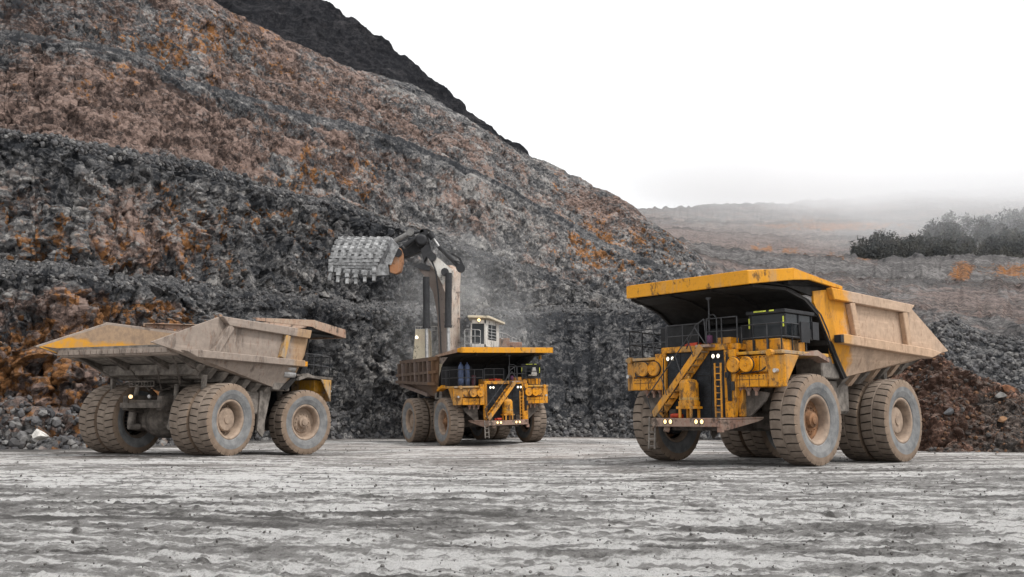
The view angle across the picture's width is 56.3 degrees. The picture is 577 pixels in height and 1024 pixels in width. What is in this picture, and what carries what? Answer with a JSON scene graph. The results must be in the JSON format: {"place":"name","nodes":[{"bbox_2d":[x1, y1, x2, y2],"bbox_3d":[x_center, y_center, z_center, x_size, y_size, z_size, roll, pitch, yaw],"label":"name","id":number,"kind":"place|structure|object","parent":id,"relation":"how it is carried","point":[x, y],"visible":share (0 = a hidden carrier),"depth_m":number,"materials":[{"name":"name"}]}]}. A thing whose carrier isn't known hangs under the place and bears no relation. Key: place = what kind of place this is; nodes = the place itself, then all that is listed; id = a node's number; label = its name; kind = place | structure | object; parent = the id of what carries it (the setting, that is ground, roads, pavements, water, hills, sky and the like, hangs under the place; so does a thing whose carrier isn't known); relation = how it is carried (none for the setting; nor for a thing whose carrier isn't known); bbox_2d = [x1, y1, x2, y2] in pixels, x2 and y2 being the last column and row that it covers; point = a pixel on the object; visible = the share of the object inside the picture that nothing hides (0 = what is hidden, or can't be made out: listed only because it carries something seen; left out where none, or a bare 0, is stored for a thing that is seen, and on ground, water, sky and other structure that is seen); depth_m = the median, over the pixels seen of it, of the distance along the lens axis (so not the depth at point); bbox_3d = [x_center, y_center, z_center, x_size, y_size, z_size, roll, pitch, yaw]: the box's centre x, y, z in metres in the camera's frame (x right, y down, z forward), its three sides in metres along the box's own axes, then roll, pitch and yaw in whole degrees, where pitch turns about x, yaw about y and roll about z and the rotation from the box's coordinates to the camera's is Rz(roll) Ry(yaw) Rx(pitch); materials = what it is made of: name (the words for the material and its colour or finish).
{"place":"outdoors","nodes":[
{"label":"outdoors","id":0,"kind":"place"},
{"bbox_2d":[213,0,528,154],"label":"hill","id":1,"kind":"structure","parent":0,"point":[326,29],"depth_m":336.13,"materials":[{"name":"black stone"}]},
{"bbox_2d":[0,0,1023,449],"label":"rock face","id":2,"kind":"object","parent":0,"point":[214,84],"visible":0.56,"depth_m":110.05},
{"bbox_2d":[32,429,48,439],"bbox_3d":[-29.497,9.115,59.848,1.229,0.722,1.095,-2,-8,12],"label":"boulder","id":3,"kind":"object","parent":2,"relation":"on","point":[37,434],"visible":1,"depth_m":59.49,"materials":[{"name":"white stone"}]},
{"bbox_2d":[0,395,721,449],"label":"loose rock","id":4,"kind":"object","parent":2,"relation":"on","point":[24,438],"visible":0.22,"depth_m":91.26,"materials":[{"name":"grey stone"}]},
{"bbox_2d":[0,128,1023,341],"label":"loose rock","id":5,"kind":"object","parent":2,"relation":"on","point":[54,142],"visible":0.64,"depth_m":92.13,"materials":[{"name":"grey stone"}]},
{"bbox_2d":[928,317,1023,390],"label":"loose rock","id":6,"kind":"object","parent":2,"relation":"on","point":[967,346],"visible":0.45,"depth_m":93.59,"materials":[{"name":"grey stone"}]},
{"bbox_2d":[0,437,1023,576],"bbox_3d":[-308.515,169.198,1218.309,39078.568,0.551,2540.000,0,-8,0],"label":"ground","id":7,"kind":"structure","parent":0,"point":[838,544],"depth_m":18.38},
{"bbox_2d":[33,316,345,455],"bbox_3d":[-16.426,5.118,51.616,8.724,7.533,15.850,-3,-10,24],"label":"haul truck","id":8,"kind":"object","parent":7,"relation":"on","point":[225,386],"visible":1,"depth_m":48.56,"materials":[{"name":"beige metal"}]},
{"bbox_2d":[328,228,521,438],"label":"excavator","id":9,"kind":"object","parent":7,"relation":"on","point":[364,257],"visible":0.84,"depth_m":93.02,"materials":[{"name":"beige paint"}]},
{"bbox_2d":[396,347,552,445],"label":"haul truck","id":10,"kind":"object","parent":7,"relation":"on","point":[484,393],"visible":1,"depth_m":72.31,"materials":[{"name":"yellow metal"}]},
{"bbox_2d":[0,439,1023,576],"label":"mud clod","id":11,"kind":"object","parent":7,"relation":"on","point":[22,570],"visible":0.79,"depth_m":16.45,"materials":[{"name":"grey soil"}]},
{"bbox_2d":[625,268,947,465],"bbox_3d":[12.557,3.918,43.292,15.800,7.618,8.494,7,-11,-42],"label":"haul truck","id":12,"kind":"object","parent":7,"relation":"on","point":[769,363],"visible":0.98,"depth_m":39.14,"materials":[{"name":"yellow metal"}]},
{"bbox_2d":[873,354,1023,451],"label":"rock heap","id":13,"kind":"object","parent":7,"relation":"on","point":[933,423],"visible":0.35,"depth_m":56.02,"materials":[{"name":"stone"}]},
{"bbox_2d":[837,353,1023,452],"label":"loose rock","id":14,"kind":"object","parent":13,"relation":"on","point":[987,433],"visible":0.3,"depth_m":56.08,"materials":[{"name":"brown stone"}]},
{"bbox_2d":[943,407,953,414],"bbox_3d":[25.023,7.036,54.865,0.600,0.461,0.454,-3,-8,22],"label":"boulder","id":15,"kind":"object","parent":13,"relation":"on","point":[949,411],"visible":1,"depth_m":54.69,"materials":[{"name":"grey stone"}]},
{"bbox_2d":[995,392,1006,398],"bbox_3d":[29.299,6.404,57.347,0.750,0.455,0.528,-10,-13,51],"label":"boulder","id":16,"kind":"object","parent":13,"relation":"on","point":[1000,395],"visible":1,"depth_m":57.26,"materials":[{"name":"grey stone"}]},
{"bbox_2d":[998,416,1006,422],"bbox_3d":[28.456,7.601,55.494,0.442,0.422,0.458,3,-9,-24],"label":"boulder","id":17,"kind":"object","parent":13,"relation":"on","point":[1002,419],"visible":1,"depth_m":55.44,"materials":[{"name":"brown stone"}]},
{"bbox_2d":[1002,385,1015,391],"bbox_3d":[30.364,6.188,58.665,0.514,0.586,0.720,5,-9,-30],"label":"boulder","id":18,"kind":"object","parent":13,"relation":"on","point":[1007,388],"visible":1,"depth_m":58.51,"materials":[{"name":"brown stone"}]},
{"bbox_2d":[324,0,1023,208],"label":"sky","id":19,"kind":"structure","parent":0,"point":[659,104],"materials":[{"name":"white"}]},
{"bbox_2d":[635,185,1023,339],"bbox_3d":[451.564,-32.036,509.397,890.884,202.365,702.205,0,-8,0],"label":"hillside","id":20,"kind":"structure","parent":0,"point":[984,293],"depth_m":433.84,"materials":[{"name":"grey soil"}]},
{"bbox_2d":[850,207,1023,259],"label":"woods","id":21,"kind":"object","parent":20,"relation":"on","point":[945,237],"visible":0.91,"depth_m":406.08,"materials":[{"name":"grey plant"}]}
]}

